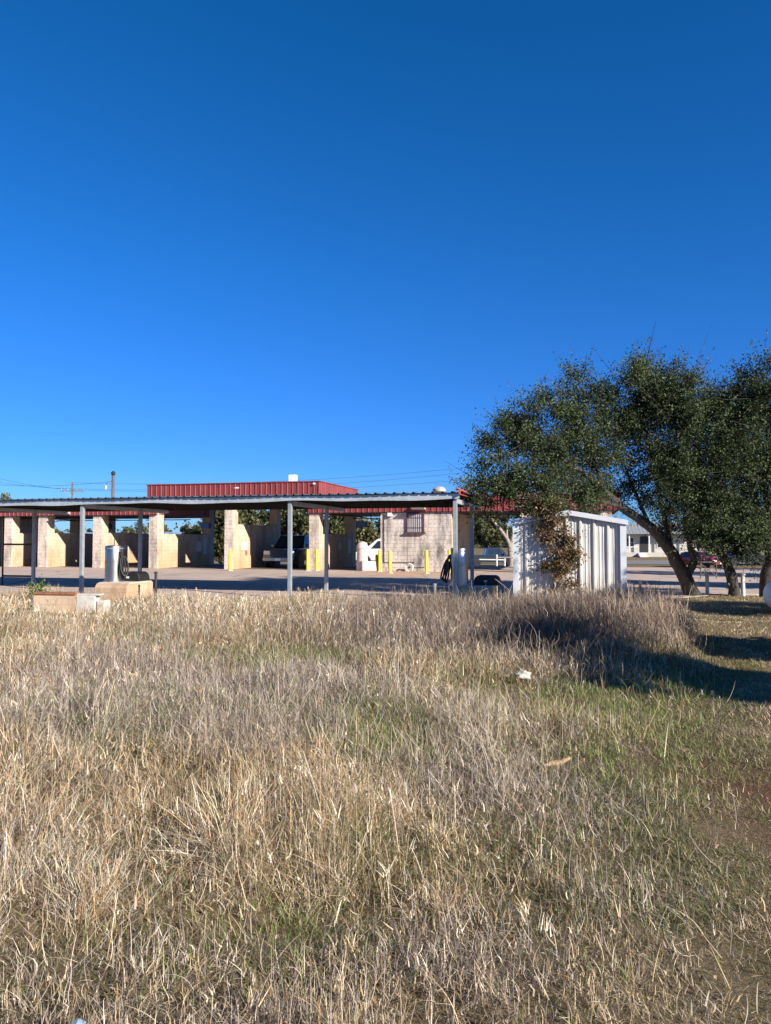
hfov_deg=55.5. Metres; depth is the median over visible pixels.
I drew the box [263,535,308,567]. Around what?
pickup truck
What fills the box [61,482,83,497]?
utility pole
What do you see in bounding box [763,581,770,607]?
propane tank
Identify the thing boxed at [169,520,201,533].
background tree
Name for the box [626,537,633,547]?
window
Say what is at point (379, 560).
bollard
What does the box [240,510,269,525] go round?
background tree
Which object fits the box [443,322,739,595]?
oak tree
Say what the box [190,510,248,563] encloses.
background tree
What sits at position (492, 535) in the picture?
background tree
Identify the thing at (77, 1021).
plastic scrap
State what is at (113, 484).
utility pole
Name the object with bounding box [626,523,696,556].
house
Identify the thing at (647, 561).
road
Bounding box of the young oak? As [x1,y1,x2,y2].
[474,489,519,565]
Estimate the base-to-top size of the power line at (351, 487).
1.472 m
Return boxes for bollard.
[227,549,232,570]
[305,549,310,570]
[314,549,319,570]
[376,549,381,571]
[387,551,392,572]
[424,550,428,573]
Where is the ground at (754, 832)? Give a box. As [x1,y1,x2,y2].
[0,542,770,1023]
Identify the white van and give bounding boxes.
[356,539,379,560]
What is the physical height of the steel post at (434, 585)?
0.496 m
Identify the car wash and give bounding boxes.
[0,475,618,571]
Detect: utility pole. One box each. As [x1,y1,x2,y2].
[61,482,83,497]
[104,471,115,497]
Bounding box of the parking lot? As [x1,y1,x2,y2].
[0,564,760,602]
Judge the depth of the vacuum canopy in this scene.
21.27 m
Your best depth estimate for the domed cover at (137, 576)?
19.81 m
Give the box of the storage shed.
[511,510,627,597]
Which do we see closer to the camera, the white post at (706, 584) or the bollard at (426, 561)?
the white post at (706, 584)
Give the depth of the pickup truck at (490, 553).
72.91 m
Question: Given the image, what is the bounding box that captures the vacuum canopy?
[0,488,482,599]
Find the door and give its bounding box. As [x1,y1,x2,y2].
[640,536,647,551]
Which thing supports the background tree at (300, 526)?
on the ground at (754, 832)
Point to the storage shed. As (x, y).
(604, 544)
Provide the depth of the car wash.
41.09 m
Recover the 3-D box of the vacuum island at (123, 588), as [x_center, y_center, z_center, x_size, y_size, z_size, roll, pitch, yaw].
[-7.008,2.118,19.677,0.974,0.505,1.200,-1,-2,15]
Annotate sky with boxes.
[0,0,770,532]
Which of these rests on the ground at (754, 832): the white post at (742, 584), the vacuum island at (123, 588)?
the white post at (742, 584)
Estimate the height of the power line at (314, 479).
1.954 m
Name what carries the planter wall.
on the ground at (754, 832)
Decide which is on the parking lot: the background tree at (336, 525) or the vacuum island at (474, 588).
the vacuum island at (474, 588)
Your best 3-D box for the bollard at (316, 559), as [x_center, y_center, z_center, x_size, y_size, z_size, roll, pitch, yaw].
[-3.520,2.458,37.528,0.300,1.116,0.300,0,-2,0]
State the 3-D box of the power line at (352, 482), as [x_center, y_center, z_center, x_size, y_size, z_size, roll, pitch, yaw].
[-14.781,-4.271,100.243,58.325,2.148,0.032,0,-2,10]
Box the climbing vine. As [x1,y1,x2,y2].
[505,485,590,595]
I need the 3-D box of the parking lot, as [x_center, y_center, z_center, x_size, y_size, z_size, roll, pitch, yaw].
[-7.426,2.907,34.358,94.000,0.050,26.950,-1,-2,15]
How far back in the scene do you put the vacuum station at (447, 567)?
18.91 m
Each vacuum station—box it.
[103,539,128,581]
[440,541,468,585]
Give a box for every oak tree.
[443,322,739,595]
[622,347,770,597]
[659,330,770,596]
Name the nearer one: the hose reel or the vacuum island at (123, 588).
the vacuum island at (123, 588)
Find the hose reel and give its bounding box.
[405,563,423,571]
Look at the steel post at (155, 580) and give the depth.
18.92 m
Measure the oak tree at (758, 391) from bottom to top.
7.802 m
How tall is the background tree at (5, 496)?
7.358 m
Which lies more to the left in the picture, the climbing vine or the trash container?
the trash container
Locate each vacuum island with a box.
[95,581,152,599]
[447,584,497,601]
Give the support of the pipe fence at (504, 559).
on the ground at (754, 832)
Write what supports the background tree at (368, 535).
on the ground at (754, 832)
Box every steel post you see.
[154,571,157,599]
[433,583,436,597]
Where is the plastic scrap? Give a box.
[71,1019,85,1023]
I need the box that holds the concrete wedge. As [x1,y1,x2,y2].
[366,561,377,570]
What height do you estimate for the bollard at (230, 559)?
1.099 m
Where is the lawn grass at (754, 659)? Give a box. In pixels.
[536,593,770,1023]
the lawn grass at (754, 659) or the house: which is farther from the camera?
the house
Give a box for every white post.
[705,572,708,594]
[740,573,744,595]
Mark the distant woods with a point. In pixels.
(167, 530)
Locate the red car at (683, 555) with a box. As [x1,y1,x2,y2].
[680,551,721,567]
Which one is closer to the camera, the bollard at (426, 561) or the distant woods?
the bollard at (426, 561)
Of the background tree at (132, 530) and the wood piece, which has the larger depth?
the background tree at (132, 530)
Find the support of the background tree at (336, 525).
on the ground at (754, 832)
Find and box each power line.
[71,479,468,491]
[96,465,487,483]
[103,470,484,489]
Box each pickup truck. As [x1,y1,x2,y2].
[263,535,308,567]
[474,548,507,565]
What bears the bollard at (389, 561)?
on the parking lot
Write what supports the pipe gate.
on the parking lot
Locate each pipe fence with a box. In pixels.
[474,558,505,565]
[496,555,512,565]
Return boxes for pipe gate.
[1,516,31,584]
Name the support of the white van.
on the ground at (754, 832)
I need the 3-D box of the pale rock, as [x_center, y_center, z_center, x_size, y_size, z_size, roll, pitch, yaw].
[1.476,1.759,7.942,0.196,0.111,0.163,0,-2,0]
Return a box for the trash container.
[356,541,367,570]
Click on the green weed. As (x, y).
(38, 586)
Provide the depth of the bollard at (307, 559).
37.47 m
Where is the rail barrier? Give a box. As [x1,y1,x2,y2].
[698,562,719,578]
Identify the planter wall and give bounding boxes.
[33,591,109,612]
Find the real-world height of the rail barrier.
0.686 m
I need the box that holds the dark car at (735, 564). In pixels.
[727,553,764,565]
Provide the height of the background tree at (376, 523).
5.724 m
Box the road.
[214,558,760,564]
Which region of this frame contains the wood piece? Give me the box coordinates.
[543,756,570,766]
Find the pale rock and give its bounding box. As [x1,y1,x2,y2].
[513,670,530,679]
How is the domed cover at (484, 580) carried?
on the vacuum island at (474, 588)
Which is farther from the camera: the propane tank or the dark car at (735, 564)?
the dark car at (735, 564)
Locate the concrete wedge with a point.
(371, 565)
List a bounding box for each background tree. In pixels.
[0,492,11,498]
[117,521,165,532]
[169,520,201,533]
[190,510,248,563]
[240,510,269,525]
[257,509,308,534]
[323,515,343,534]
[342,517,379,562]
[373,517,379,534]
[474,516,512,548]
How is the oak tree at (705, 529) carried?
on the ground at (754, 832)
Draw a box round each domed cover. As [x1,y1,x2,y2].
[124,571,149,580]
[473,575,500,584]
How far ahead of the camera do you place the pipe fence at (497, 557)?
47.85 m
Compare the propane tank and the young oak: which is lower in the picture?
the propane tank
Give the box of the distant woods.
[55,523,511,547]
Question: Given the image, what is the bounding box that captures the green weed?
[26,574,50,596]
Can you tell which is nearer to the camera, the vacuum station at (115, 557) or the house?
the vacuum station at (115, 557)
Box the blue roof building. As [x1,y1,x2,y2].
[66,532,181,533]
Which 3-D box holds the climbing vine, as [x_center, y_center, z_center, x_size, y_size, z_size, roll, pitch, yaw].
[4.178,0.807,18.937,2.155,3.150,0.934,-1,-2,18]
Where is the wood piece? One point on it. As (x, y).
(556, 762)
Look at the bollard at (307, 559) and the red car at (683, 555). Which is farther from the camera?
the red car at (683, 555)

